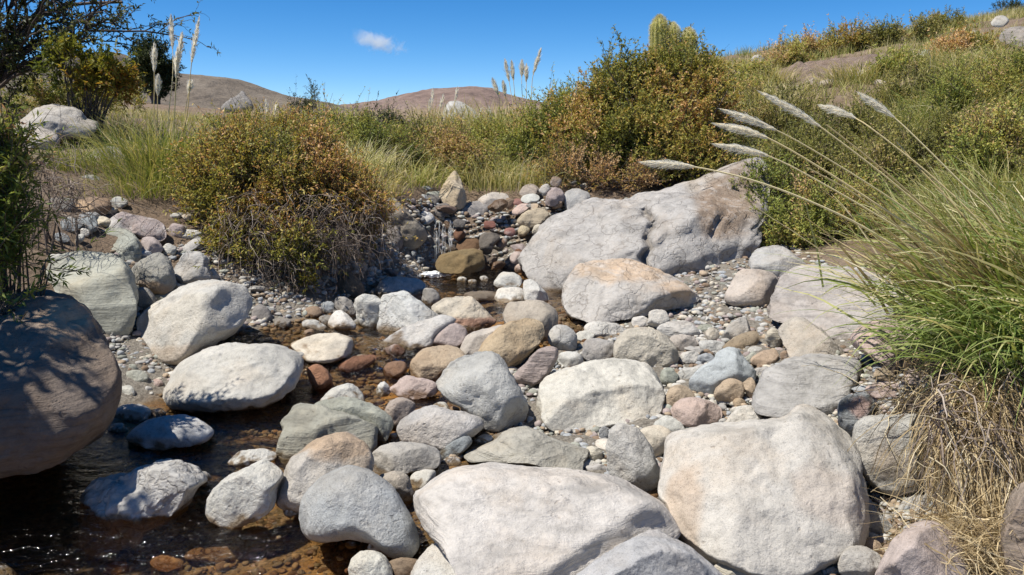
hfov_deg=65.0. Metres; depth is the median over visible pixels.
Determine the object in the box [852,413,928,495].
boulder
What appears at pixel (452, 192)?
stone
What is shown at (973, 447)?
dry grass
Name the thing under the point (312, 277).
shrub
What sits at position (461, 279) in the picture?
stone
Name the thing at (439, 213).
stone
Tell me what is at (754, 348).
stone
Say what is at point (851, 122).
shrub
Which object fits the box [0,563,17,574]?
stone
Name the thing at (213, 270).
stone
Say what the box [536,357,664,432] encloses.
boulder
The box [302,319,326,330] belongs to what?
stone
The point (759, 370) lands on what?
stone
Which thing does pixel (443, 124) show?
shrub
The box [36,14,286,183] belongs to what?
pampas grass
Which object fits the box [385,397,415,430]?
stone
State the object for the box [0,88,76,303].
shrub
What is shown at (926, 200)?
grass tussock
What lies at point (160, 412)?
stone
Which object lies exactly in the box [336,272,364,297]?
rock
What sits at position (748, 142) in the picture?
grass tussock
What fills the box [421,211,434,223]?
stone
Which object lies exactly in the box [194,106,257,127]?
shrub
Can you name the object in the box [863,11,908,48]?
shrub
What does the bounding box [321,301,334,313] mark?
stone
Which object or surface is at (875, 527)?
stone
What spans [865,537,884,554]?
stone
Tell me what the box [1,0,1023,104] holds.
sky
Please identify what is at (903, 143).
grass tussock
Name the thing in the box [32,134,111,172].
grass tussock
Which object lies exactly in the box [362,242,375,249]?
stone
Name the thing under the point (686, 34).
cactus
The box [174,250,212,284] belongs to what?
boulder
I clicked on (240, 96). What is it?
crag
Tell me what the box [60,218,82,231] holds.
stone
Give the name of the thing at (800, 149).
shrub
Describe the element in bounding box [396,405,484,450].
boulder
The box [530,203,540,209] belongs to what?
stone
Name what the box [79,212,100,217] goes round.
stone
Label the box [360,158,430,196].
grass tussock
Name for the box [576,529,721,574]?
boulder
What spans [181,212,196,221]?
stone
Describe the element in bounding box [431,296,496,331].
boulder
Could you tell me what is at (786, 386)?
boulder
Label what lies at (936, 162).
grass tussock
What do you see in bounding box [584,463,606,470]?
stone
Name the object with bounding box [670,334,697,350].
stone
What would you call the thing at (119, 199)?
stone
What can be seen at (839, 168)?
grass tussock
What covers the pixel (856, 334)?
boulder
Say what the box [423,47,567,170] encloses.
pampas grass
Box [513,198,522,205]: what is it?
stone
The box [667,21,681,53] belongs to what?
cactus
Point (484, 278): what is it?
stone
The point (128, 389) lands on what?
stone
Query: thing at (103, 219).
stone
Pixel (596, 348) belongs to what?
stone
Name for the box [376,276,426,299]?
boulder
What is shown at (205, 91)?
hill
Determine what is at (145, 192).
grass tussock
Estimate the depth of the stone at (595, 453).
3.66 m
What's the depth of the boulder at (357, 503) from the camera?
2.83 m
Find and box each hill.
[0,52,362,110]
[340,86,542,109]
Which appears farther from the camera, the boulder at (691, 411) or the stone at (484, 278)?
the stone at (484, 278)
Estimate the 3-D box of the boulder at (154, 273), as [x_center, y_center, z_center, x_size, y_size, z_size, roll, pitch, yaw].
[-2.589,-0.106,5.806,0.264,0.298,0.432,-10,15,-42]
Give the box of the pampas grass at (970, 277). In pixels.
[640,90,1023,427]
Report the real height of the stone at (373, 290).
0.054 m
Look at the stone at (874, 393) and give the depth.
3.77 m
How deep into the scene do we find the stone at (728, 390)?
4.20 m
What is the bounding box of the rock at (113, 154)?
[93,146,123,161]
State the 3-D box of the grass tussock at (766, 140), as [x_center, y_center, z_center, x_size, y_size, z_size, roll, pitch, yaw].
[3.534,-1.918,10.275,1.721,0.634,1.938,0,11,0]
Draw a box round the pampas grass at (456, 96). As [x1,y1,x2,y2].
[406,86,478,130]
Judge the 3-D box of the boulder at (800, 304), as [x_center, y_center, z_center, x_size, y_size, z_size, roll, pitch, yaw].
[2.272,0.116,5.355,1.052,0.454,1.260,6,12,26]
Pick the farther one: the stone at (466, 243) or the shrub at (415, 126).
the shrub at (415, 126)
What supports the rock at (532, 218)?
on the stone
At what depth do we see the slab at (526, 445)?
3.57 m
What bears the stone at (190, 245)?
on the ground at (102, 449)
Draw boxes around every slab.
[462,291,495,304]
[464,426,589,469]
[495,287,523,303]
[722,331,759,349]
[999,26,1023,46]
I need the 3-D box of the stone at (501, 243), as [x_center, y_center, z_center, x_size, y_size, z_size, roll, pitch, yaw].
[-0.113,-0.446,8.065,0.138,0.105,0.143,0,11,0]
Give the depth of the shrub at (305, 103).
15.59 m
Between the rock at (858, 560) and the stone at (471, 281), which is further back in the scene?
the stone at (471, 281)
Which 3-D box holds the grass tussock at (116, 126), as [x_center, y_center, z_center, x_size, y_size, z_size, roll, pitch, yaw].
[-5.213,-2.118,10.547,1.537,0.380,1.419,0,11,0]
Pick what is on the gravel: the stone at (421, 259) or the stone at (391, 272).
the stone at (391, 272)
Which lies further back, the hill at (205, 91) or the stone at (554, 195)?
the hill at (205, 91)
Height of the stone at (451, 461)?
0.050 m
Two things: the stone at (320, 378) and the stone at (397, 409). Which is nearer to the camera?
the stone at (397, 409)
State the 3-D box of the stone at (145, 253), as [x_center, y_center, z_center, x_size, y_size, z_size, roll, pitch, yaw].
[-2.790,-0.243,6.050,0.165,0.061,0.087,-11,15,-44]
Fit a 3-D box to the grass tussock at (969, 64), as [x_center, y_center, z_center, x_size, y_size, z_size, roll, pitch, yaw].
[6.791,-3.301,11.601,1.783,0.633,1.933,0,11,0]
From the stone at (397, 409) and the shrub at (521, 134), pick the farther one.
the shrub at (521, 134)
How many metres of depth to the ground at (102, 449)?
4.97 m
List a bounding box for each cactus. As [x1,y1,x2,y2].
[647,13,669,51]
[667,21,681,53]
[681,26,698,121]
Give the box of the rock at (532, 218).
[517,207,548,227]
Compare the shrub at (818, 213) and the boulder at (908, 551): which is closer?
the boulder at (908, 551)
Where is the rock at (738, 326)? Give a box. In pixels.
[722,317,750,339]
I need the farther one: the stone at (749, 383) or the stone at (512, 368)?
the stone at (512, 368)
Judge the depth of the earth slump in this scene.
15.91 m
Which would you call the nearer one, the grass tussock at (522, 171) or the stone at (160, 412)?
the stone at (160, 412)
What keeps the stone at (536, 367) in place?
on the ground at (102, 449)
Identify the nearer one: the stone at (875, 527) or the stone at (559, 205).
the stone at (875, 527)
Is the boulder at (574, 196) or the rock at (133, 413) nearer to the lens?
the rock at (133, 413)
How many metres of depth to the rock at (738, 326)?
5.21 m
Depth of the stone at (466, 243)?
7.96 m
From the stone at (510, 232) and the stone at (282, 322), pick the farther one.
the stone at (510, 232)
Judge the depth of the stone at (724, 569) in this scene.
2.66 m
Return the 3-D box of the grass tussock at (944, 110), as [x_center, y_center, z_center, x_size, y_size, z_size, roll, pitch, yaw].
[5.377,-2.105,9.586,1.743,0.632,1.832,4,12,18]
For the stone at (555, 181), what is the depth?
8.50 m
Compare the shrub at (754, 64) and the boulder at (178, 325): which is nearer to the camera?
the boulder at (178, 325)
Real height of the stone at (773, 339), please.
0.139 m
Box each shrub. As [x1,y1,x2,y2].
[0,70,150,121]
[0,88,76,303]
[0,217,122,326]
[23,112,171,263]
[25,18,148,140]
[153,88,431,301]
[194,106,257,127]
[211,96,325,142]
[279,83,307,119]
[287,261,320,293]
[289,82,359,137]
[296,92,316,117]
[302,73,323,118]
[305,86,407,163]
[342,111,435,176]
[349,90,417,130]
[377,137,456,178]
[383,97,471,156]
[411,104,524,183]
[416,114,472,141]
[447,86,535,171]
[485,104,521,125]
[487,62,586,176]
[518,134,682,192]
[519,16,766,187]
[704,44,727,80]
[715,65,776,101]
[717,139,832,230]
[721,71,835,152]
[725,102,877,202]
[732,42,778,83]
[744,156,899,249]
[755,197,849,247]
[757,25,814,67]
[780,21,838,58]
[785,81,920,154]
[807,151,941,240]
[818,12,876,55]
[824,105,959,206]
[856,38,932,80]
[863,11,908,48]
[864,48,977,119]
[873,81,983,177]
[896,10,946,42]
[909,41,1022,121]
[922,13,1008,57]
[923,83,1023,194]
[926,4,972,28]
[968,31,1023,113]
[989,0,1023,13]
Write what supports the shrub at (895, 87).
on the ground at (102, 449)
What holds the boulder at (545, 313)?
on the ground at (102, 449)
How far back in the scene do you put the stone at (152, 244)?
6.10 m
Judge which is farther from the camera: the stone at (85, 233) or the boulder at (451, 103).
the boulder at (451, 103)
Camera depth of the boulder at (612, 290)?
5.84 m
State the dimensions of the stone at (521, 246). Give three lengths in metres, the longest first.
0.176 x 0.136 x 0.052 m
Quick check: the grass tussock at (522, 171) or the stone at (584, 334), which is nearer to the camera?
the stone at (584, 334)
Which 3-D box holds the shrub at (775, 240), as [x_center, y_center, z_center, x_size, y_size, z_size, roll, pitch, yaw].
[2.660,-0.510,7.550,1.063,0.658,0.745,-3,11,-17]
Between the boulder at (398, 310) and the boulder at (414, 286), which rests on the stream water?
the boulder at (398, 310)
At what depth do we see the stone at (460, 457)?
3.75 m
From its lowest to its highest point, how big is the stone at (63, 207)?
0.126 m
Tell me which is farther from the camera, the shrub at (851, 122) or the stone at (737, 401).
the shrub at (851, 122)
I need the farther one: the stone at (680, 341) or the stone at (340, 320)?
the stone at (340, 320)
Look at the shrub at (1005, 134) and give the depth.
7.23 m
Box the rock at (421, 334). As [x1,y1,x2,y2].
[377,314,455,350]
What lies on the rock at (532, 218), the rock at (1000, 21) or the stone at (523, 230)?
the stone at (523, 230)
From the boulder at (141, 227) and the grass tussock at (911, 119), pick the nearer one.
the boulder at (141, 227)
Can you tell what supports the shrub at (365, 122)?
on the ground at (102, 449)
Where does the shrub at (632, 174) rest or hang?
on the ground at (102, 449)
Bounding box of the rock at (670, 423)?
[654,415,684,430]
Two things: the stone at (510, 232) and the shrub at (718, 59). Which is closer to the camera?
the stone at (510, 232)
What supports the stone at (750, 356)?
on the ground at (102, 449)
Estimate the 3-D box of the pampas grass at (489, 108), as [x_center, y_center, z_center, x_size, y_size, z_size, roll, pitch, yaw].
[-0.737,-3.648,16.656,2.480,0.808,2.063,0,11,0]
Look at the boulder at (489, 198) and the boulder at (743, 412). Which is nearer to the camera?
the boulder at (743, 412)
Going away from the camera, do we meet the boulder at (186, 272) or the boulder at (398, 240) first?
the boulder at (186, 272)
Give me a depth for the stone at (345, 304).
6.12 m
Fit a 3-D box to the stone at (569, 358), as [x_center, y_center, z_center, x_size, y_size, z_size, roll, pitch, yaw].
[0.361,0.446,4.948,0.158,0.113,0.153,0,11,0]
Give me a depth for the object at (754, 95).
13.09 m
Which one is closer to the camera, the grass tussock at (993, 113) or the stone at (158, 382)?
the stone at (158, 382)
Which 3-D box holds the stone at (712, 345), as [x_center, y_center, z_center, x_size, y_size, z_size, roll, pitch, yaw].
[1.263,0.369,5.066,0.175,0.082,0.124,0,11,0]
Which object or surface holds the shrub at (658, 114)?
on the ground at (102, 449)
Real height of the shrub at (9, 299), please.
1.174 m
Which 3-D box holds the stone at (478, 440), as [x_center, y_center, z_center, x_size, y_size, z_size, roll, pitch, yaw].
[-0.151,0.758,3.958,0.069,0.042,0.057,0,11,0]
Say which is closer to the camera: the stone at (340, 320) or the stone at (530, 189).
the stone at (340, 320)
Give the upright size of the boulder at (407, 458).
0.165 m
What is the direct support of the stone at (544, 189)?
on the stone at (554, 195)
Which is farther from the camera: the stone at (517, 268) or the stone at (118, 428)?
the stone at (517, 268)
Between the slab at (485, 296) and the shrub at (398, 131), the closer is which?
the slab at (485, 296)
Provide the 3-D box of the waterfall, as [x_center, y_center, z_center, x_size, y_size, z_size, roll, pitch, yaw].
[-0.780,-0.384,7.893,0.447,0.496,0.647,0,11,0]
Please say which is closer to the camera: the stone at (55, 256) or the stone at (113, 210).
the stone at (55, 256)
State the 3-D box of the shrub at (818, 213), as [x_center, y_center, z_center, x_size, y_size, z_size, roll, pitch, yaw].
[2.981,-0.664,7.513,1.313,1.174,1.517,9,14,39]
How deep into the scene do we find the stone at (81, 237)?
5.91 m
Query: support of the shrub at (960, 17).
on the ground at (102, 449)
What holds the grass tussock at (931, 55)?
on the ground at (102, 449)
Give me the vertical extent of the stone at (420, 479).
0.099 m
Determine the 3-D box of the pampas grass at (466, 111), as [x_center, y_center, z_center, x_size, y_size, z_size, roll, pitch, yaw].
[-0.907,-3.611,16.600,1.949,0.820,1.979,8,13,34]
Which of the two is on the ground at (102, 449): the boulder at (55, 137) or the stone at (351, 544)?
the boulder at (55, 137)
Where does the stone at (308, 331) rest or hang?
on the gravel
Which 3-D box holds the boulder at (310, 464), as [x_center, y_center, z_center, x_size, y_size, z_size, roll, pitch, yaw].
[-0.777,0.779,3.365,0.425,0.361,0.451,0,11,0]
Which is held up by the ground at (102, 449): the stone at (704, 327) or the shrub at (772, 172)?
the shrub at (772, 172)
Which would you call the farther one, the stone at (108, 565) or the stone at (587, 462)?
the stone at (587, 462)
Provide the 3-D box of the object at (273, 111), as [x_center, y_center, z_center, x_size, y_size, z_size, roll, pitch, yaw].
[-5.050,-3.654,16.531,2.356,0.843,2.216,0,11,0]
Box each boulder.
[0,288,121,478]
[14,104,98,141]
[23,127,59,150]
[46,250,138,337]
[77,458,211,559]
[102,228,141,261]
[106,212,166,240]
[126,414,213,451]
[131,252,175,294]
[136,279,252,364]
[163,342,303,413]
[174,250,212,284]
[205,459,283,529]
[274,403,377,468]
[276,431,373,511]
[290,333,354,363]
[299,465,419,558]
[315,396,393,446]
[348,550,392,574]
[353,294,381,328]
[372,441,441,475]
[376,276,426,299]
[377,290,437,334]
[385,197,427,249]
[385,222,402,248]
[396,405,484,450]
[409,345,464,382]
[410,543,455,574]
[413,462,680,574]
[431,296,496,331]
[435,248,484,274]
[436,351,528,432]
[460,201,489,216]
[460,325,500,354]
[478,192,508,205]
[478,318,544,366]
[502,300,557,342]
[517,157,769,299]
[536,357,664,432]
[561,258,699,322]
[563,188,589,209]
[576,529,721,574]
[613,327,678,366]
[640,425,671,456]
[658,404,869,574]
[671,397,721,426]
[689,347,756,393]
[724,269,777,306]
[725,405,761,421]
[748,245,806,276]
[751,353,862,417]
[767,264,926,339]
[778,316,844,356]
[850,318,927,363]
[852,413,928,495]
[875,520,969,574]
[996,482,1023,574]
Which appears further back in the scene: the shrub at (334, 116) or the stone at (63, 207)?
the shrub at (334, 116)
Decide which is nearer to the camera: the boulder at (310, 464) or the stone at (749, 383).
the boulder at (310, 464)
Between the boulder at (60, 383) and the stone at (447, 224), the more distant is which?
the stone at (447, 224)
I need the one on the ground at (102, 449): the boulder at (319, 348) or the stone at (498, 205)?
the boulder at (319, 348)
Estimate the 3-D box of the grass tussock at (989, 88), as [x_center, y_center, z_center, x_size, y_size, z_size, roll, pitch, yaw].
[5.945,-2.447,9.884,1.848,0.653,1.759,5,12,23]
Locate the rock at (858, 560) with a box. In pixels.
[838,545,881,574]
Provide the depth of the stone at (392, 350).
5.25 m
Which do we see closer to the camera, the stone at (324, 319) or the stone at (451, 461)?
the stone at (451, 461)
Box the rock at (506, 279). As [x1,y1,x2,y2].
[494,272,522,287]
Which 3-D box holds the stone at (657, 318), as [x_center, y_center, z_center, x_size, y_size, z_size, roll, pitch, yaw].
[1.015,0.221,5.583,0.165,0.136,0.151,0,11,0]
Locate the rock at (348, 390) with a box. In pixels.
[320,383,364,400]
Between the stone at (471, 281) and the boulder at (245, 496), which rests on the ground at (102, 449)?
the boulder at (245, 496)
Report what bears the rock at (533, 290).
in the stream water
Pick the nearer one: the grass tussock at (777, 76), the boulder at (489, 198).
the boulder at (489, 198)
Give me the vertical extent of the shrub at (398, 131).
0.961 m
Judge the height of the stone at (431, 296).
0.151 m
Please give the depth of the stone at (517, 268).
7.98 m
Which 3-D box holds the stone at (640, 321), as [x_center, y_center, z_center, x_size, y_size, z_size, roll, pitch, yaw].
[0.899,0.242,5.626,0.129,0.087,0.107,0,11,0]
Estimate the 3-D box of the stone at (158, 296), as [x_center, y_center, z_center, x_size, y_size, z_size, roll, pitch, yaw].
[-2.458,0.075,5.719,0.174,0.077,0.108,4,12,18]
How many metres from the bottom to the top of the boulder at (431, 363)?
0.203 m
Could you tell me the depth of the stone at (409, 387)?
4.61 m
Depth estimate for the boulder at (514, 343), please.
5.00 m
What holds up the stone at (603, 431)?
on the gravel
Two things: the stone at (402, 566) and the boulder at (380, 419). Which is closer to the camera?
the stone at (402, 566)
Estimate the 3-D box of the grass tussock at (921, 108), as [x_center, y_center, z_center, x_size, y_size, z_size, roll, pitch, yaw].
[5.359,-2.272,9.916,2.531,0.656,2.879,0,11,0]
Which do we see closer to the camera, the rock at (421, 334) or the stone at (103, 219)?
the rock at (421, 334)
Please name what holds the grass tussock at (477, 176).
on the ground at (102, 449)
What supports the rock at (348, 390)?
on the ground at (102, 449)
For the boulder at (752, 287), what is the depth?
5.86 m
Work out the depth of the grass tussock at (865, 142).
9.19 m
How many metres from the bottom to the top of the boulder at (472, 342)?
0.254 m
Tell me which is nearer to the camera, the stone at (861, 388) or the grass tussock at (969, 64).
the stone at (861, 388)
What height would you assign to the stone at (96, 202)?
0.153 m
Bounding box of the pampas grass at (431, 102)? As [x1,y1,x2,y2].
[393,88,472,131]
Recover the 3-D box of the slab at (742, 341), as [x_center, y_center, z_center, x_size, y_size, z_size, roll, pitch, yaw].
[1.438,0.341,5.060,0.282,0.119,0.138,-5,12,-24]
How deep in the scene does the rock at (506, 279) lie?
7.16 m
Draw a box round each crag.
[221,91,252,112]
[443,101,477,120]
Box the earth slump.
[772,53,896,86]
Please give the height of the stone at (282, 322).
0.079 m
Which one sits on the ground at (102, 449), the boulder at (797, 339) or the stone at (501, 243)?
the boulder at (797, 339)
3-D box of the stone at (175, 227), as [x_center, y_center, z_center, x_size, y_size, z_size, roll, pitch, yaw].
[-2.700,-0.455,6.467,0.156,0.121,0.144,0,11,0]
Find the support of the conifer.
on the ground at (102, 449)
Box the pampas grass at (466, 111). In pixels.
[438,95,510,125]
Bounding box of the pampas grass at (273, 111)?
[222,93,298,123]
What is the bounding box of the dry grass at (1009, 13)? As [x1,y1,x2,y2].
[0,4,1023,235]
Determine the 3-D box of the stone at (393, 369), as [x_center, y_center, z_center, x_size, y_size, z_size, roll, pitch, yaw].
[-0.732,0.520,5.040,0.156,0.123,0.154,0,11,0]
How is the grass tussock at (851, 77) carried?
on the ground at (102, 449)
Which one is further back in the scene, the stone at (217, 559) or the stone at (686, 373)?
the stone at (686, 373)
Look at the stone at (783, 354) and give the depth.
4.70 m
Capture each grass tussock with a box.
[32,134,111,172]
[37,145,195,201]
[101,115,175,139]
[117,142,188,184]
[322,133,437,175]
[357,153,467,188]
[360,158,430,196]
[422,143,589,195]
[438,164,508,187]
[479,153,619,188]
[703,86,841,120]
[720,127,818,163]
[724,118,776,153]
[730,98,788,125]
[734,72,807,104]
[734,123,825,158]
[741,55,808,85]
[798,53,907,85]
[810,138,901,188]
[825,188,981,241]
[830,84,940,126]
[831,119,925,158]
[834,79,1023,129]
[845,93,961,139]
[852,166,1023,226]
[863,36,976,65]
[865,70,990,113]
[865,129,958,174]
[870,140,1023,216]
[871,41,1009,72]
[879,129,1015,185]
[891,92,1023,130]
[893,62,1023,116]
[913,70,1022,110]
[917,37,1018,79]
[930,96,1023,135]
[944,35,1023,74]
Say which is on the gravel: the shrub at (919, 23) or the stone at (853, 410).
the stone at (853, 410)
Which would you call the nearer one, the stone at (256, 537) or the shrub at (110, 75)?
the stone at (256, 537)
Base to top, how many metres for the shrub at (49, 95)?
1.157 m
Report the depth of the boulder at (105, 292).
5.15 m
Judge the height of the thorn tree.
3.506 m
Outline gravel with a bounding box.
[54,197,947,574]
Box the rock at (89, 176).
[83,175,99,179]
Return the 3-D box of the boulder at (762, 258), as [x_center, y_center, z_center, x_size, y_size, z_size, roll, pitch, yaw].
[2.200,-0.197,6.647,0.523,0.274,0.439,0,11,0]
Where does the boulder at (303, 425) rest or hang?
on the ground at (102, 449)
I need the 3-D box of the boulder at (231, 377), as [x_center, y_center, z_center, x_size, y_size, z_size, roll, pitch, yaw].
[-1.620,0.520,4.650,0.848,0.410,0.788,0,11,0]
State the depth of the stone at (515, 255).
7.62 m
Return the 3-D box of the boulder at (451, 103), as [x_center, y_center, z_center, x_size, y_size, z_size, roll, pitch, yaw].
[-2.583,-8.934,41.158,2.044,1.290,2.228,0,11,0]
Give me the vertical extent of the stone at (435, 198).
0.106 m
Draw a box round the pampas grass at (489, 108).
[416,94,522,127]
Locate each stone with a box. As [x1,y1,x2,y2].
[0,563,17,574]
[48,197,72,211]
[48,254,60,259]
[55,233,69,242]
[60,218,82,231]
[75,197,111,214]
[75,234,84,243]
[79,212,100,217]
[79,213,98,233]
[80,228,89,236]
[97,216,110,226]
[102,560,128,574]
[107,207,117,213]
[107,423,127,433]
[110,196,127,208]
[122,385,134,395]
[126,370,148,381]
[137,287,156,311]
[141,236,162,253]
[141,251,151,256]
[150,555,183,571]
[151,408,165,416]
[153,379,162,386]
[155,292,170,300]
[162,243,176,254]
[168,223,184,237]
[170,212,182,218]
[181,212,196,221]
[182,229,202,238]
[182,237,200,250]
[184,545,245,563]
[210,268,217,274]
[212,274,223,279]
[227,448,276,467]
[239,526,271,543]
[246,436,277,445]
[248,286,265,291]
[251,304,273,321]
[273,317,290,328]
[283,510,297,517]
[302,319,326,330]
[304,329,313,335]
[305,306,322,318]
[307,364,333,391]
[319,315,330,325]
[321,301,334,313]
[327,310,355,330]
[334,296,355,316]
[338,354,375,372]
[345,541,356,548]
[351,263,367,271]
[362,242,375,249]
[367,544,382,553]
[368,288,375,294]
[375,248,385,257]
[376,381,390,396]
[380,471,413,505]
[383,269,396,276]
[383,361,407,380]
[384,344,404,356]
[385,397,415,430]
[389,375,438,400]
[389,557,417,574]
[410,469,435,490]
[411,250,416,256]
[415,256,424,261]
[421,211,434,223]
[422,288,439,305]
[426,191,439,196]
[426,194,440,204]
[432,203,450,216]
[433,322,466,347]
[433,402,448,408]
[435,205,456,212]
[439,171,466,209]
[439,456,461,467]
[440,435,471,459]
[444,221,450,228]
[449,406,459,410]
[449,453,463,459]
[450,246,457,251]
[453,219,465,227]
[453,228,465,240]
[456,237,479,249]
[457,277,466,282]
[468,279,475,283]
[474,437,487,444]
[478,434,492,440]
[479,232,499,254]
[480,276,488,282]
[484,221,495,228]
[487,199,507,211]
[488,257,497,264]
[491,261,505,269]
[495,238,507,247]
[504,228,515,236]
[505,198,513,209]
[508,366,517,370]
[510,243,524,250]
[510,251,520,263]
[511,203,530,215]
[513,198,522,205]
[514,264,523,273]
[514,346,558,385]
[518,225,529,235]
[519,184,539,195]
[521,194,539,202]
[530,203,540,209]
[532,224,540,234]
[539,184,550,195]
[545,187,564,206]
[548,324,577,351]
[550,176,561,186]
[552,201,561,208]
[558,351,583,367]
[576,330,594,341]
[582,338,613,360]
[583,459,596,468]
[584,321,623,336]
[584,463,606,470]
[587,446,602,460]
[595,439,606,449]
[599,426,608,437]
[605,423,659,491]
[631,316,647,326]
[647,309,669,327]
[657,320,699,336]
[660,367,678,385]
[665,384,694,405]
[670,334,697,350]
[678,364,702,378]
[680,351,699,363]
[684,346,703,353]
[697,324,711,331]
[697,353,713,363]
[698,340,724,351]
[705,327,718,339]
[714,378,744,402]
[714,563,747,574]
[733,398,745,405]
[743,377,755,397]
[745,351,756,363]
[747,346,761,352]
[750,349,778,365]
[751,55,763,63]
[755,366,767,374]
[765,328,781,347]
[780,350,788,359]
[818,80,832,88]
[825,566,838,574]
[837,392,874,435]
[851,386,866,392]
[863,355,873,362]
[865,381,899,399]
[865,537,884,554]
[869,498,893,533]
[873,368,894,380]
[898,494,933,514]
[902,369,925,385]
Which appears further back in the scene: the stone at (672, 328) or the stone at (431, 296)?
the stone at (431, 296)
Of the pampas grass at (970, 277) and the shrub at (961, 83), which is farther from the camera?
the shrub at (961, 83)
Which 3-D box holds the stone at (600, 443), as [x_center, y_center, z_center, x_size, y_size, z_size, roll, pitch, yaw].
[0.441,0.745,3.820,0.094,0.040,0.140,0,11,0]
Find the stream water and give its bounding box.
[0,268,583,574]
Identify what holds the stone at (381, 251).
on the ground at (102, 449)
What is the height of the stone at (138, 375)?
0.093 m
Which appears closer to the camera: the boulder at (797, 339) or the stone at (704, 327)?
the boulder at (797, 339)
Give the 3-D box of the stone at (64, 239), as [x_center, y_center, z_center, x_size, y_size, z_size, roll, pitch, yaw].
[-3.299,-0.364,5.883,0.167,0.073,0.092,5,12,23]
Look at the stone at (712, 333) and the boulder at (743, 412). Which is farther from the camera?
the stone at (712, 333)
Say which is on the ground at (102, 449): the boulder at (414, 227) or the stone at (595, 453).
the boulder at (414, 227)
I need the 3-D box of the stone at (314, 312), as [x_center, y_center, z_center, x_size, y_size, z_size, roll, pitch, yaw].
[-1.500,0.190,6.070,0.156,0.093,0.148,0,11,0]
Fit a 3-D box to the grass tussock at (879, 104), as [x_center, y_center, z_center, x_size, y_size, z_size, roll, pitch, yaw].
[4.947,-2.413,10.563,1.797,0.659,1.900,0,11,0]
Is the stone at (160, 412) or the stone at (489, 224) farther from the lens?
the stone at (489, 224)
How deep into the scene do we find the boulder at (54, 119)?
9.16 m
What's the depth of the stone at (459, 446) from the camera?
3.75 m
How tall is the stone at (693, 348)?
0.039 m
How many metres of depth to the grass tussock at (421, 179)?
8.75 m
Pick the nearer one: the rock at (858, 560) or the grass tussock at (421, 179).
the rock at (858, 560)
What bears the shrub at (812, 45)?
on the ground at (102, 449)
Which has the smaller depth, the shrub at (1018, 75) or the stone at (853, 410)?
the stone at (853, 410)
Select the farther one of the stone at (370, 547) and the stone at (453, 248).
the stone at (453, 248)
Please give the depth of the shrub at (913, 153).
7.93 m
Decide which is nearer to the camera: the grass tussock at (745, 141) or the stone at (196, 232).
the stone at (196, 232)
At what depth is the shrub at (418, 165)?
9.56 m
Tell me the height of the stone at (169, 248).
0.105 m
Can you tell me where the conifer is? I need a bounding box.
[122,22,186,104]
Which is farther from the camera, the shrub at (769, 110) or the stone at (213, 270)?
the shrub at (769, 110)
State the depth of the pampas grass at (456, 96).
16.52 m
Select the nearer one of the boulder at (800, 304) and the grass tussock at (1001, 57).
the boulder at (800, 304)
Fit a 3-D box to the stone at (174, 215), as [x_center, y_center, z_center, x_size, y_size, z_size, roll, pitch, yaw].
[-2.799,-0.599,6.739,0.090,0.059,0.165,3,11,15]
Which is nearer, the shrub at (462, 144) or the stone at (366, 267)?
the stone at (366, 267)
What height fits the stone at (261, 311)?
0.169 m
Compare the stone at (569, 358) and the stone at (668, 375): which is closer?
the stone at (668, 375)
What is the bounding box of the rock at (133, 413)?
[114,404,150,422]
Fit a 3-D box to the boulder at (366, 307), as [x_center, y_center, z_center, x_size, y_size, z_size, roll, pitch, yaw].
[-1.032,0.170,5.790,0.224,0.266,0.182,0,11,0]
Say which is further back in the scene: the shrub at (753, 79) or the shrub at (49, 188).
the shrub at (753, 79)
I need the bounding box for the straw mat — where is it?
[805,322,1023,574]
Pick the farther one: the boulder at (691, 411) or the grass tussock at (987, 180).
the grass tussock at (987, 180)
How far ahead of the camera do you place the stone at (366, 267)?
7.14 m
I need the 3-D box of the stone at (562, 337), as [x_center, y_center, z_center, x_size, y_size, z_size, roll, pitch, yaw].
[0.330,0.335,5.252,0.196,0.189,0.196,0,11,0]
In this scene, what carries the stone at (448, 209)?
on the stone at (439, 213)
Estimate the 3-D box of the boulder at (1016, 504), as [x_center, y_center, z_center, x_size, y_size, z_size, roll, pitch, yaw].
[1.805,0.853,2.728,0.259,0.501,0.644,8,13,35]
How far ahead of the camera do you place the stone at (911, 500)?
3.14 m
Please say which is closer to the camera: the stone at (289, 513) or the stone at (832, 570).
the stone at (832, 570)
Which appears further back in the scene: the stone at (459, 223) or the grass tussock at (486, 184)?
the grass tussock at (486, 184)
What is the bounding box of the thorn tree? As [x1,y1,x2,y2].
[0,0,219,119]
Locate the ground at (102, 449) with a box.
[0,13,1023,574]
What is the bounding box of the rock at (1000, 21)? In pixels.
[991,15,1008,27]
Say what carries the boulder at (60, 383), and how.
on the ground at (102, 449)
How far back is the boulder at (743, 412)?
3.93 m
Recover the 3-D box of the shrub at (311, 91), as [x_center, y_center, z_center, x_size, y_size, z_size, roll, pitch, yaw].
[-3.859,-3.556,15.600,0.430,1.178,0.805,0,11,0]
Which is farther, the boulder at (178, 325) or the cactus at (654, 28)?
the cactus at (654, 28)
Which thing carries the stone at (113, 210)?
on the ground at (102, 449)
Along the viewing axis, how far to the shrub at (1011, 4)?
37.93 m
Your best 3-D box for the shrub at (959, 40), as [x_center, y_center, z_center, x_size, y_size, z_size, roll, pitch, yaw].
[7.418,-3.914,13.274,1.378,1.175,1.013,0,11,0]
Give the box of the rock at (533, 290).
[523,279,548,302]
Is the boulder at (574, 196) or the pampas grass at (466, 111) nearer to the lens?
the boulder at (574, 196)
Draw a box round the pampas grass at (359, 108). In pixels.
[319,100,398,121]

